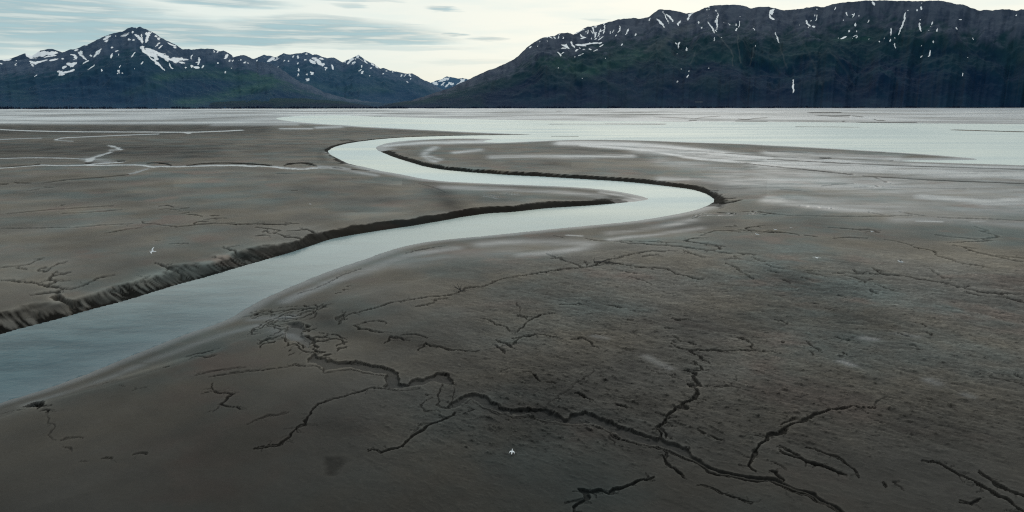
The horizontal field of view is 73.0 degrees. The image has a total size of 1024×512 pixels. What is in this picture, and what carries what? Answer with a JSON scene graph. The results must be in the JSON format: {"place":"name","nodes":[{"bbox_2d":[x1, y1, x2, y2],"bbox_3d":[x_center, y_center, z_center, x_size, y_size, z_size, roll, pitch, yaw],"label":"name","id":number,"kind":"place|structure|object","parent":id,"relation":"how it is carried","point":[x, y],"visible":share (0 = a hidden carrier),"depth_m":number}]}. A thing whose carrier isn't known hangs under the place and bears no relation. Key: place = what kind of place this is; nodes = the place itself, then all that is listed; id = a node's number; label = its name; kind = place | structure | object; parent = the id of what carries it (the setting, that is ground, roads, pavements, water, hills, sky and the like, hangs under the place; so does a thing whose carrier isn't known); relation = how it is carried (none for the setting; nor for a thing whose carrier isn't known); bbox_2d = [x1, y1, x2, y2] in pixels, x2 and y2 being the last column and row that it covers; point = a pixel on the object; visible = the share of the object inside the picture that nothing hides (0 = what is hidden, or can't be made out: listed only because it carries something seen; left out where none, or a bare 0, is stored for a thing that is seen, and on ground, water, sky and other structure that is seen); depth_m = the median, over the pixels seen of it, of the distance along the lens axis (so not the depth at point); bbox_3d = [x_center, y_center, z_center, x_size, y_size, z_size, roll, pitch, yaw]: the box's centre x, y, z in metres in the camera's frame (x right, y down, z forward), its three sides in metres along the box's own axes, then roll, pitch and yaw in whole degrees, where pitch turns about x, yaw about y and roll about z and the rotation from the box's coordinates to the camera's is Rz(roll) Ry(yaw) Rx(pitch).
{"place":"outdoors","nodes":[
{"label":"outdoors","id":0,"kind":"place"},
{"bbox_2d":[0,49,60,61],"bbox_3d":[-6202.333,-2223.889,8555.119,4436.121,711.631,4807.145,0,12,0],"label":"distant mountain","id":1,"kind":"structure","parent":0,"point":[44,53],"depth_m":8718.74},
{"bbox_2d":[0,27,388,108],"bbox_3d":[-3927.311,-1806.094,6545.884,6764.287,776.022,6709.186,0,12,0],"label":"peaked mountain","id":2,"kind":"structure","parent":0,"point":[132,67],"depth_m":5024.29},
{"bbox_2d":[178,98,380,108],"bbox_3d":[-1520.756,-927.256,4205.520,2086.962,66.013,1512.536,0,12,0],"label":"wooded foothill","id":3,"kind":"structure","parent":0,"point":[287,102],"depth_m":4013.93},
{"bbox_2d":[255,52,442,103],"bbox_3d":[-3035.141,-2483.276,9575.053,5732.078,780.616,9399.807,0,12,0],"label":"jagged mountain","id":4,"kind":"structure","parent":0,"point":[358,77],"depth_m":8042.50},
{"bbox_2d":[431,76,467,89],"bbox_3d":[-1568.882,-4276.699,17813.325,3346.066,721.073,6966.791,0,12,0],"label":"snowy peak","id":5,"kind":"structure","parent":0,"point":[446,82],"depth_m":17693.81},
{"bbox_2d":[0,108,1023,511],"bbox_3d":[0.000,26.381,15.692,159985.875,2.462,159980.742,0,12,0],"label":"mudflat","id":6,"kind":"structure","parent":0,"point":[718,354],"depth_m":90.69},
{"bbox_2d":[0,105,1023,108],"bbox_3d":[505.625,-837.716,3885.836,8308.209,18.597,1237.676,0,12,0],"label":"shore forest","id":7,"kind":"object","parent":6,"relation":"on","point":[176,107],"visible":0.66,"depth_m":3750.43},
{"bbox_2d":[594,259,617,264],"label":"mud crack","id":8,"kind":"object","parent":6,"relation":"on","point":[607,262],"visible":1,"depth_m":124.21},
{"bbox_2d":[0,115,1023,402],"bbox_3d":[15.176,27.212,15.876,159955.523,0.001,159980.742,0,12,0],"label":"river water","id":9,"kind":"structure","parent":0,"point":[48,355],"depth_m":188.77},
{"bbox_2d":[0,0,1023,82],"label":"sky","id":10,"kind":"structure","parent":0,"point":[430,40]},
{"bbox_2d":[378,0,1023,107],"bbox_3d":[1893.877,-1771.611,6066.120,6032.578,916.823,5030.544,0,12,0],"label":"long mountain","id":11,"kind":"structure","parent":0,"point":[900,54],"depth_m":4909.27}
]}

